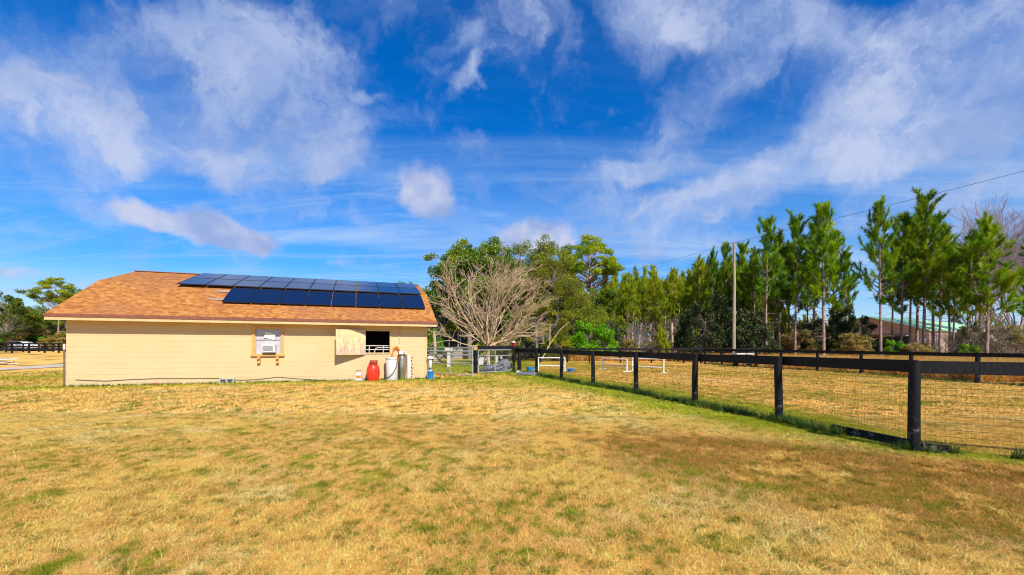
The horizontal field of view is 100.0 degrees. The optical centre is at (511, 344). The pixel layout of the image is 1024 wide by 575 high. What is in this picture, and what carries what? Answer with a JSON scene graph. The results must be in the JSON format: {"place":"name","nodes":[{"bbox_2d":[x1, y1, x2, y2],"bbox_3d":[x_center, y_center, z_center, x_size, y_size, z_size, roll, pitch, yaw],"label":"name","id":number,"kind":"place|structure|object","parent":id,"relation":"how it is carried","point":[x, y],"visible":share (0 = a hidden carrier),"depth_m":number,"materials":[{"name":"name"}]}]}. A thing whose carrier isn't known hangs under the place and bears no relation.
{"place":"outdoors","nodes":[
{"label":"outdoors","id":0,"kind":"place"},
{"bbox_2d":[0,345,1023,574],"bbox_3d":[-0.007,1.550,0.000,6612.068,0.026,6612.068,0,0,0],"label":"ground","id":1,"kind":"structure","parent":0,"point":[37,358],"depth_m":4.77,"materials":[{"name":"beige plant"}]},
{"bbox_2d":[0,288,44,350],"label":"roadside tree","id":2,"kind":"object","parent":1,"relation":"on","point":[12,307],"visible":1,"depth_m":77.93,"materials":[{"name":"green plant"}]},
{"bbox_2d":[0,343,65,352],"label":"fence","id":3,"kind":"object","parent":1,"relation":"on","point":[29,349],"visible":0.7,"depth_m":64.80,"materials":[{"name":"black paint"}]},
{"bbox_2d":[2,326,64,350],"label":"shrub","id":4,"kind":"object","parent":1,"relation":"on","point":[41,331],"visible":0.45,"depth_m":82.02,"materials":[{"name":"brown plant"}]},
{"bbox_2d":[38,331,65,347],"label":"shrub","id":5,"kind":"object","parent":1,"relation":"on","point":[52,338],"visible":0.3,"depth_m":81.42,"materials":[{"name":"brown plant"}]},
{"bbox_2d":[24,277,81,350],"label":"pine tree","id":6,"kind":"object","parent":1,"relation":"on","point":[51,297],"visible":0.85,"depth_m":80.84,"materials":[{"name":"green plant"}]},
{"bbox_2d":[43,270,437,386],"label":"barn","id":7,"kind":"structure","parent":1,"relation":"on","point":[140,327],"depth_m":17.09,"materials":[{"name":"beige"}]},
{"bbox_2d":[177,278,215,284],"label":"solar panel","id":8,"kind":"object","parent":7,"relation":"attached to","point":[196,281],"visible":0.98,"depth_m":19.04,"materials":[{"name":"blue glass"}]},
{"bbox_2d":[222,288,257,302],"bbox_3d":[-11.568,-2.130,18.336,1.006,0.041,1.710,0,26,-20],"label":"solar panel","id":9,"kind":"object","parent":7,"relation":"attached to","point":[240,295],"visible":1,"depth_m":18.25,"materials":[{"name":"blue glass"}]},
{"bbox_2d":[251,289,283,303],"bbox_3d":[-10.602,-2.126,18.681,1.006,0.041,1.710,0,26,-20],"label":"solar panel","id":10,"kind":"object","parent":7,"relation":"attached to","point":[268,296],"visible":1,"depth_m":18.59,"materials":[{"name":"blue glass"}]},
{"bbox_2d":[250,326,284,362],"bbox_3d":[-9.856,-0.007,17.330,1.207,1.482,0.290,0,0,-20],"label":"window","id":11,"kind":"structure","parent":7,"relation":"in","point":[258,332],"depth_m":17.37,"materials":[{"name":"paint"}]},
{"bbox_2d":[279,290,308,304],"bbox_3d":[-9.636,-2.122,19.027,1.006,0.041,1.710,0,26,-20],"label":"solar panel","id":12,"kind":"object","parent":7,"relation":"attached to","point":[296,297],"visible":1,"depth_m":18.94,"materials":[{"name":"blue glass"}]},
{"bbox_2d":[305,291,332,305],"bbox_3d":[-8.670,-2.118,19.372,1.006,0.041,1.710,0,26,-20],"label":"solar panel","id":13,"kind":"object","parent":7,"relation":"attached to","point":[319,298],"visible":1,"depth_m":19.29,"materials":[{"name":"blue glass"}]},
{"bbox_2d":[331,292,355,305],"bbox_3d":[-7.704,-2.114,19.717,1.006,0.040,1.710,0,26,-20],"label":"solar panel","id":14,"kind":"object","parent":7,"relation":"attached to","point":[343,298],"visible":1,"depth_m":19.64,"materials":[{"name":"blue glass"}]},
{"bbox_2d":[356,293,379,306],"bbox_3d":[-6.738,-2.110,20.062,1.006,0.041,1.710,0,26,-20],"label":"solar panel","id":15,"kind":"object","parent":7,"relation":"attached to","point":[367,299],"visible":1,"depth_m":19.97,"materials":[{"name":"blue glass"}]},
{"bbox_2d":[379,294,402,307],"bbox_3d":[-5.772,-2.105,20.408,1.006,0.041,1.710,0,26,-20],"label":"solar panel","id":16,"kind":"object","parent":7,"relation":"attached to","point":[390,300],"visible":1,"depth_m":20.32,"materials":[{"name":"blue glass"}]},
{"bbox_2d":[400,295,424,308],"bbox_3d":[-4.806,-2.101,20.753,1.006,0.041,1.710,0,26,-20],"label":"solar panel","id":17,"kind":"object","parent":7,"relation":"attached to","point":[412,301],"visible":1,"depth_m":20.68,"materials":[{"name":"blue glass"}]},
{"bbox_2d":[63,376,439,386],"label":"wall weeds","id":18,"kind":"object","parent":1,"relation":"on","point":[82,385],"depth_m":16.66,"materials":[{"name":"green plant"}]},
{"bbox_2d":[366,360,379,380],"bbox_3d":[-5.932,1.085,18.347,0.544,0.880,0.544,0,0,-20],"label":"gas cylinder","id":19,"kind":"object","parent":1,"relation":"on","point":[373,372],"visible":0.97,"depth_m":18.15,"materials":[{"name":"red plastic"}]},
{"bbox_2d":[385,356,397,380],"bbox_3d":[-5.209,1.007,18.605,0.524,1.041,0.564,0,0,-20],"label":"water tank","id":20,"kind":"object","parent":1,"relation":"on","point":[391,368],"visible":0.98,"depth_m":18.41,"materials":[{"name":"white plastic"}]},
{"bbox_2d":[398,351,406,379],"bbox_3d":[-4.842,0.899,18.954,0.403,1.260,0.259,0,0,-20],"label":"water softener","id":21,"kind":"object","parent":1,"relation":"on","point":[402,366],"visible":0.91,"depth_m":18.86,"materials":[{"name":"metal"}]},
{"bbox_2d":[427,328,444,359],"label":"shrub","id":22,"kind":"object","parent":1,"relation":"on","point":[430,339],"visible":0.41,"depth_m":42.59,"materials":[{"name":"green plant"}]},
{"bbox_2d":[398,252,492,337],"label":"evergreen tree","id":23,"kind":"object","parent":1,"relation":"on","point":[436,310],"visible":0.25,"depth_m":46.24,"materials":[{"name":"green plant"}]},
{"bbox_2d":[430,347,472,375],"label":"steel gate","id":24,"kind":"structure","parent":1,"relation":"on","point":[462,355],"depth_m":20.77,"materials":[{"name":"silver metal"}]},
{"bbox_2d":[427,318,485,358],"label":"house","id":25,"kind":"structure","parent":1,"relation":"on","point":[456,337],"depth_m":47.13,"materials":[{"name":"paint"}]},
{"bbox_2d":[440,332,458,346],"bbox_3d":[-6.880,-0.555,47.111,2.030,1.830,0.120,0,0,-2],"label":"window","id":26,"kind":"structure","parent":25,"relation":"in","point":[446,343],"depth_m":47.11,"materials":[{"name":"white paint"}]},
{"bbox_2d":[427,236,526,358],"bbox_3d":[-3.768,-5.184,45.773,9.764,13.453,10.586,0,0,-17],"label":"evergreen tree","id":27,"kind":"object","parent":1,"relation":"on","point":[474,256],"visible":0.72,"depth_m":44.26,"materials":[{"name":"green plant"}]},
{"bbox_2d":[444,247,528,335],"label":"evergreen tree","id":28,"kind":"object","parent":1,"relation":"on","point":[517,300],"visible":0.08,"depth_m":48.08,"materials":[{"name":"green plant"}]},
{"bbox_2d":[427,247,558,364],"bbox_3d":[-1.381,-3.031,32.567,11.379,9.168,10.337,0,0,28],"label":"bare tree","id":29,"kind":"object","parent":1,"relation":"on","point":[489,339],"visible":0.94,"depth_m":32.45,"materials":[{"name":"brown plant"}]},
{"bbox_2d":[477,359,511,371],"bbox_3d":[-1.048,1.170,24.750,2.149,0.791,0.862,0,0,0],"label":"tarp heap","id":30,"kind":"object","parent":1,"relation":"on","point":[488,368],"visible":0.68,"depth_m":24.54,"materials":[{"name":"plastic"}]},
{"bbox_2d":[15,281,1023,352],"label":"distant wood","id":31,"kind":"object","parent":1,"relation":"on","point":[633,325],"visible":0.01,"depth_m":95.20,"materials":[{"name":"green plant"}]},
{"bbox_2d":[485,241,553,333],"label":"evergreen tree","id":32,"kind":"object","parent":1,"relation":"on","point":[525,261],"visible":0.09,"depth_m":50.24,"materials":[{"name":"green plant"}]},
{"bbox_2d":[496,320,545,359],"bbox_3d":[0.835,-0.566,43.738,5.441,4.311,4.730,0,0,27],"label":"shrub","id":33,"kind":"object","parent":1,"relation":"on","point":[526,344],"visible":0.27,"depth_m":42.82,"materials":[{"name":"green plant"}]},
{"bbox_2d":[496,288,551,358],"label":"evergreen tree","id":34,"kind":"object","parent":1,"relation":"on","point":[529,322],"visible":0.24,"depth_m":46.41,"materials":[{"name":"green plant"}]},
{"bbox_2d":[497,234,574,357],"bbox_3d":[2.477,-5.598,50.041,10.194,14.373,10.173,0,0,16],"label":"evergreen tree","id":35,"kind":"object","parent":1,"relation":"on","point":[547,250],"visible":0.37,"depth_m":48.55,"materials":[{"name":"green plant"}]},
{"bbox_2d":[497,249,593,338],"bbox_3d":[3.689,-5.010,52.210,11.027,13.196,12.182,0,0,-43],"label":"evergreen tree","id":36,"kind":"object","parent":1,"relation":"on","point":[567,259],"visible":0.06,"depth_m":49.59,"materials":[{"name":"green plant"}]},
{"bbox_2d":[515,294,576,355],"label":"evergreen tree","id":37,"kind":"object","parent":1,"relation":"on","point":[558,323],"visible":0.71,"depth_m":43.03,"materials":[{"name":"green plant"}]},
{"bbox_2d":[519,258,588,346],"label":"evergreen tree","id":38,"kind":"object","parent":1,"relation":"on","point":[559,282],"visible":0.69,"depth_m":45.10,"materials":[{"name":"green plant"}]},
{"bbox_2d":[534,335,575,360],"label":"shrub","id":39,"kind":"object","parent":1,"relation":"on","point":[556,341],"visible":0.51,"depth_m":42.37,"materials":[{"name":"green plant"}]},
{"bbox_2d":[548,286,612,342],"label":"evergreen tree","id":40,"kind":"object","parent":1,"relation":"on","point":[604,318],"visible":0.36,"depth_m":46.20,"materials":[{"name":"green plant"}]},
{"bbox_2d":[558,234,624,295],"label":"pine tree","id":41,"kind":"object","parent":1,"relation":"on","point":[610,265],"visible":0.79,"depth_m":56.97,"materials":[{"name":"green plant"}]},
{"bbox_2d":[568,320,618,355],"bbox_3d":[8.346,-0.527,44.959,5.915,4.267,5.323,0,0,-43],"label":"shrub","id":42,"kind":"object","parent":1,"relation":"on","point":[582,335],"visible":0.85,"depth_m":43.80,"materials":[{"name":"green plant"}]},
{"bbox_2d":[581,287,633,343],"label":"evergreen tree","id":43,"kind":"object","parent":1,"relation":"on","point":[622,324],"visible":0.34,"depth_m":56.42,"materials":[{"name":"green plant"}]},
{"bbox_2d":[515,347,701,363],"bbox_3d":[8.415,0.983,38.385,16.406,1.450,0.281,0,0,6],"label":"back fence","id":44,"kind":"object","parent":1,"relation":"on","point":[651,349],"visible":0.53,"depth_m":38.19,"materials":[{"name":"black paint"}]},
{"bbox_2d":[618,282,636,351],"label":"pine tree","id":45,"kind":"object","parent":1,"relation":"on","point":[626,300],"visible":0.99,"depth_m":55.66,"materials":[{"name":"green plant"}]},
{"bbox_2d":[625,279,640,338],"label":"pine tree","id":46,"kind":"object","parent":1,"relation":"on","point":[633,288],"visible":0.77,"depth_m":56.14,"materials":[{"name":"green plant"}]},
{"bbox_2d":[549,351,719,361],"bbox_3d":[16.078,1.582,49.984,25.268,1.604,17.177,0,0,0],"label":"broomsedge","id":47,"kind":"object","parent":1,"relation":"on","point":[583,357],"visible":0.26,"depth_m":42.58,"materials":[{"name":"brown plant"}]},
{"bbox_2d":[636,277,651,346],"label":"pine tree","id":48,"kind":"object","parent":1,"relation":"on","point":[641,288],"visible":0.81,"depth_m":56.96,"materials":[{"name":"green plant"}]},
{"bbox_2d":[639,276,656,337],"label":"pine tree","id":49,"kind":"object","parent":1,"relation":"on","point":[652,297],"visible":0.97,"depth_m":55.91,"materials":[{"name":"green plant"}]},
{"bbox_2d":[647,284,672,325],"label":"pine tree","id":50,"kind":"object","parent":1,"relation":"on","point":[661,302],"visible":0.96,"depth_m":54.55,"materials":[{"name":"green plant"}]},
{"bbox_2d":[654,324,670,352],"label":"shrub","id":51,"kind":"object","parent":1,"relation":"on","point":[661,332],"visible":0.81,"depth_m":49.79,"materials":[{"name":"green plant"}]},
{"bbox_2d":[656,276,674,336],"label":"pine tree","id":52,"kind":"object","parent":1,"relation":"on","point":[666,288],"visible":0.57,"depth_m":56.63,"materials":[{"name":"green plant"}]},
{"bbox_2d":[667,270,681,334],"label":"pine tree","id":53,"kind":"object","parent":1,"relation":"on","point":[672,278],"visible":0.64,"depth_m":60.46,"materials":[{"name":"green plant"}]},
{"bbox_2d":[670,278,686,322],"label":"pine tree","id":54,"kind":"object","parent":1,"relation":"on","point":[679,297],"visible":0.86,"depth_m":55.44,"materials":[{"name":"green plant"}]},
{"bbox_2d":[684,253,711,323],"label":"pine tree","id":55,"kind":"object","parent":1,"relation":"on","point":[697,272],"visible":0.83,"depth_m":54.24,"materials":[{"name":"green plant"}]},
{"bbox_2d":[670,291,741,353],"bbox_3d":[22.117,-2.173,49.404,7.843,7.767,6.818,0,0,-26],"label":"shrub","id":56,"kind":"object","parent":1,"relation":"on","point":[688,320],"visible":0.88,"depth_m":47.86,"materials":[{"name":"green plant"}]},
{"bbox_2d":[700,244,722,352],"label":"pine tree","id":57,"kind":"object","parent":1,"relation":"on","point":[710,289],"visible":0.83,"depth_m":51.70,"materials":[{"name":"green plant"}]},
{"bbox_2d":[713,241,742,317],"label":"pine tree","id":58,"kind":"object","parent":1,"relation":"on","point":[726,249],"visible":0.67,"depth_m":52.78,"materials":[{"name":"green plant"}]},
{"bbox_2d":[512,349,949,452],"bbox_3d":[3.361,0.951,15.371,0.772,1.471,19.274,0,0,-18],"label":"paddock fence","id":59,"kind":"object","parent":1,"relation":"on","point":[912,368],"visible":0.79,"depth_m":8.51,"materials":[{"name":"black paint"}]},
{"bbox_2d":[732,242,735,354],"bbox_3d":[18.615,-3.370,35.995,0.278,10.600,0.288,0,0,0],"label":"utility pole","id":60,"kind":"object","parent":1,"relation":"on","point":[734,310],"visible":0.94,"depth_m":35.90,"materials":[{"name":"grey wood"}]},
{"bbox_2d":[704,297,770,352],"bbox_3d":[26.587,-2.114,50.568,7.759,7.684,6.745,0,0,0],"label":"shrub","id":61,"kind":"object","parent":1,"relation":"on","point":[749,322],"visible":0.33,"depth_m":48.44,"materials":[{"name":"green plant"}]},
{"bbox_2d":[727,238,752,333],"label":"pine tree","id":62,"kind":"object","parent":1,"relation":"on","point":[742,248],"visible":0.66,"depth_m":53.73,"materials":[{"name":"green plant"}]},
{"bbox_2d":[739,251,767,352],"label":"pine tree","id":63,"kind":"object","parent":1,"relation":"on","point":[748,291],"visible":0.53,"depth_m":49.74,"materials":[{"name":"green plant"}]},
{"bbox_2d":[727,316,783,353],"bbox_3d":[26.895,-0.830,47.869,5.012,5.076,5.766,0,0,-27],"label":"shrub","id":64,"kind":"object","parent":1,"relation":"on","point":[763,328],"visible":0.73,"depth_m":46.69,"materials":[{"name":"green plant"}]},
{"bbox_2d":[511,369,1023,459],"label":"grass strip","id":65,"kind":"object","parent":1,"relation":"on","point":[811,424],"visible":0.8,"depth_m":9.52,"materials":[{"name":"green plant"}]},
{"bbox_2d":[746,214,788,355],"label":"pine tree","id":66,"kind":"object","parent":1,"relation":"on","point":[765,256],"visible":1,"depth_m":46.77,"materials":[{"name":"green plant"}]},
{"bbox_2d":[756,251,785,354],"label":"pine tree","id":67,"kind":"object","parent":1,"relation":"on","point":[772,307],"visible":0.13,"depth_m":51.96,"materials":[{"name":"green plant"}]},
{"bbox_2d":[768,316,797,352],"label":"shrub","id":68,"kind":"object","parent":1,"relation":"on","point":[783,327],"visible":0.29,"depth_m":52.61,"materials":[{"name":"green plant"}]},
{"bbox_2d":[761,228,804,352],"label":"pine tree","id":69,"kind":"object","parent":1,"relation":"on","point":[783,250],"visible":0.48,"depth_m":49.83,"materials":[{"name":"green plant"}]},
{"bbox_2d":[770,241,805,335],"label":"pine tree","id":70,"kind":"object","parent":1,"relation":"on","point":[790,318],"visible":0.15,"depth_m":52.86,"materials":[{"name":"green plant"}]},
{"bbox_2d":[780,329,816,355],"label":"shrub","id":71,"kind":"object","parent":1,"relation":"on","point":[802,334],"visible":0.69,"depth_m":49.26,"materials":[{"name":"brown plant"}]},
{"bbox_2d":[774,208,824,354],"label":"pine tree","id":72,"kind":"object","parent":1,"relation":"on","point":[796,257],"visible":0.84,"depth_m":47.72,"materials":[{"name":"green plant"}]},
{"bbox_2d":[790,217,835,342],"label":"pine tree","id":73,"kind":"object","parent":1,"relation":"on","point":[812,230],"visible":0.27,"depth_m":49.93,"materials":[{"name":"green plant"}]},
{"bbox_2d":[787,197,856,355],"bbox_3d":[32.896,-7.063,46.170,5.961,17.512,5.683,0,0,16],"label":"pine tree","id":74,"kind":"object","parent":1,"relation":"on","point":[823,238],"visible":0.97,"depth_m":45.83,"materials":[{"name":"green plant"}]},
{"bbox_2d":[796,310,853,354],"bbox_3d":[36.189,-1.209,50.329,6.735,5.929,5.855,0,0,-32],"label":"shrub","id":75,"kind":"object","parent":1,"relation":"on","point":[810,326],"visible":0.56,"depth_m":49.04,"materials":[{"name":"green plant"}]},
{"bbox_2d":[824,226,862,354],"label":"pine tree","id":76,"kind":"object","parent":1,"relation":"on","point":[846,267],"visible":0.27,"depth_m":49.34,"materials":[{"name":"green plant"}]},
{"bbox_2d":[832,249,858,354],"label":"pine tree","id":77,"kind":"object","parent":1,"relation":"on","point":[853,286],"visible":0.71,"depth_m":48.77,"materials":[{"name":"green plant"}]},
{"bbox_2d":[819,304,878,350],"bbox_3d":[38.562,-1.449,49.232,5.688,6.438,4.945,0,0,40],"label":"shrub","id":78,"kind":"object","parent":1,"relation":"on","point":[851,323],"visible":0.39,"depth_m":47.97,"materials":[{"name":"green plant"}]},
{"bbox_2d":[829,332,874,355],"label":"shrub","id":79,"kind":"object","parent":1,"relation":"on","point":[855,340],"visible":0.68,"depth_m":45.36,"materials":[{"name":"brown plant"}]},
{"bbox_2d":[682,352,1023,381],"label":"broomsedge","id":80,"kind":"object","parent":1,"relation":"on","point":[994,378],"visible":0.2,"depth_m":27.90,"materials":[{"name":"brown plant"}]},
{"bbox_2d":[704,349,1023,383],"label":"fence","id":81,"kind":"object","parent":1,"relation":"on","point":[977,356],"visible":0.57,"depth_m":22.13,"materials":[{"name":"black paint"}]},
{"bbox_2d":[704,362,1023,385],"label":"fence weeds","id":82,"kind":"object","parent":1,"relation":"on","point":[965,380],"visible":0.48,"depth_m":21.80,"materials":[{"name":"brown plant"}]},
{"bbox_2d":[848,193,916,355],"bbox_3d":[37.747,-7.004,44.135,4.688,17.435,4.625,0,0,8],"label":"pine tree","id":83,"kind":"object","parent":1,"relation":"on","point":[882,251],"visible":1,"depth_m":43.88,"materials":[{"name":"green plant"}]},
{"bbox_2d":[878,231,909,348],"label":"pine tree","id":84,"kind":"object","parent":1,"relation":"on","point":[892,336],"visible":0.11,"depth_m":48.95,"materials":[{"name":"green plant"}]},
{"bbox_2d":[883,340,908,355],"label":"shrub","id":85,"kind":"object","parent":1,"relation":"on","point":[891,344],"visible":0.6,"depth_m":44.72,"materials":[{"name":"green plant"}]},
{"bbox_2d":[874,210,930,341],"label":"pine tree","id":86,"kind":"object","parent":1,"relation":"on","point":[905,220],"visible":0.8,"depth_m":45.69,"materials":[{"name":"green plant"}]},
{"bbox_2d":[892,213,939,350],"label":"pine tree","id":87,"kind":"object","parent":1,"relation":"on","point":[919,242],"visible":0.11,"depth_m":46.90,"materials":[{"name":"green plant"}]},
{"bbox_2d":[897,342,935,357],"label":"shrub","id":88,"kind":"object","parent":1,"relation":"on","point":[909,346],"visible":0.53,"depth_m":43.45,"materials":[{"name":"brown plant"}]},
{"bbox_2d":[887,211,947,350],"bbox_3d":[45.144,-6.865,47.871,5.139,17.222,5.209,0,0,-22],"label":"pine tree","id":89,"kind":"object","parent":1,"relation":"on","point":[916,336],"visible":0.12,"depth_m":47.87,"materials":[{"name":"green plant"}]},
{"bbox_2d":[898,186,963,343],"bbox_3d":[43.086,-7.727,45.098,5.069,18.925,6.031,0,0,15],"label":"pine tree","id":90,"kind":"object","parent":1,"relation":"on","point":[922,207],"visible":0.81,"depth_m":44.34,"materials":[{"name":"green plant"}]},
{"bbox_2d":[921,209,952,348],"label":"pine tree","id":91,"kind":"object","parent":1,"relation":"on","point":[933,324],"visible":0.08,"depth_m":48.90,"materials":[{"name":"green plant"}]},
{"bbox_2d":[919,222,965,351],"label":"pine tree","id":92,"kind":"object","parent":1,"relation":"on","point":[941,312],"visible":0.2,"depth_m":46.83,"materials":[{"name":"green plant"}]},
{"bbox_2d":[930,247,971,352],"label":"pine tree","id":93,"kind":"object","parent":1,"relation":"on","point":[946,301],"visible":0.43,"depth_m":43.96,"materials":[{"name":"green plant"}]},
{"bbox_2d":[921,324,997,352],"bbox_3d":[45.781,-0.192,43.937,6.080,3.909,5.910,0,0,-25],"label":"bare shrub","id":94,"kind":"object","parent":1,"relation":"on","point":[990,350],"visible":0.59,"depth_m":43.65,"materials":[{"name":"brown plant"}]},
{"bbox_2d":[900,188,1023,336],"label":"bare tree","id":95,"kind":"object","parent":1,"relation":"on","point":[1021,233],"visible":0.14,"depth_m":57.14,"materials":[{"name":"plant"}]},
{"bbox_2d":[946,260,985,344],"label":"pine tree","id":96,"kind":"object","parent":1,"relation":"on","point":[969,317],"visible":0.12,"depth_m":45.99,"materials":[{"name":"green plant"}]},
{"bbox_2d":[921,361,1023,455],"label":"paddock fence","id":97,"kind":"object","parent":1,"relation":"on","point":[977,368],"visible":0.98,"depth_m":6.09,"materials":[{"name":"black paint"}]},
{"bbox_2d":[949,324,995,352],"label":"shrub","id":98,"kind":"object","parent":1,"relation":"on","point":[962,334],"visible":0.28,"depth_m":46.44,"materials":[{"name":"brown plant"}]},
{"bbox_2d":[942,314,1023,352],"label":"bare shrub","id":99,"kind":"object","parent":1,"relation":"on","point":[1013,325],"visible":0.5,"depth_m":44.36,"materials":[{"name":"brown plant"}]},
{"bbox_2d":[943,210,1023,352],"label":"pine tree","id":100,"kind":"object","parent":1,"relation":"on","point":[976,248],"visible":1,"depth_m":40.60,"materials":[{"name":"green plant"}]},
{"bbox_2d":[960,207,1023,352],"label":"bare tree","id":101,"kind":"object","parent":1,"relation":"on","point":[1007,315],"visible":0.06,"depth_m":64.36,"materials":[{"name":"plant"}]},
{"bbox_2d":[974,316,1023,352],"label":"bare shrub","id":102,"kind":"object","parent":1,"relation":"on","point":[1007,347],"visible":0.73,"depth_m":42.67,"materials":[{"name":"brown plant"}]},
{"bbox_2d":[974,325,1023,352],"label":"shrub","id":103,"kind":"object","parent":1,"relation":"on","point":[1020,338],"visible":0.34,"depth_m":49.13,"materials":[{"name":"brown plant"}]},
{"bbox_2d":[1009,238,1023,345],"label":"pine tree","id":104,"kind":"object","parent":1,"relation":"on","point":[1020,311],"visible":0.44,"depth_m":43.16,"materials":[{"name":"green plant"}]},
{"bbox_2d":[0,364,1023,416],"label":"lawn grass","id":105,"kind":"structure","parent":0,"point":[56,373],"depth_m":14.04,"materials":[{"name":"beige plant"}]},
{"bbox_2d":[0,0,1023,344],"label":"sky","id":106,"kind":"structure","parent":0,"point":[350,140],"materials":[{"name":"blue"}]},
{"bbox_2d":[815,316,1007,354],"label":"green roof barn","id":107,"kind":"structure","parent":0,"point":[896,327],"depth_m":69.03,"materials":[{"name":"beige"}]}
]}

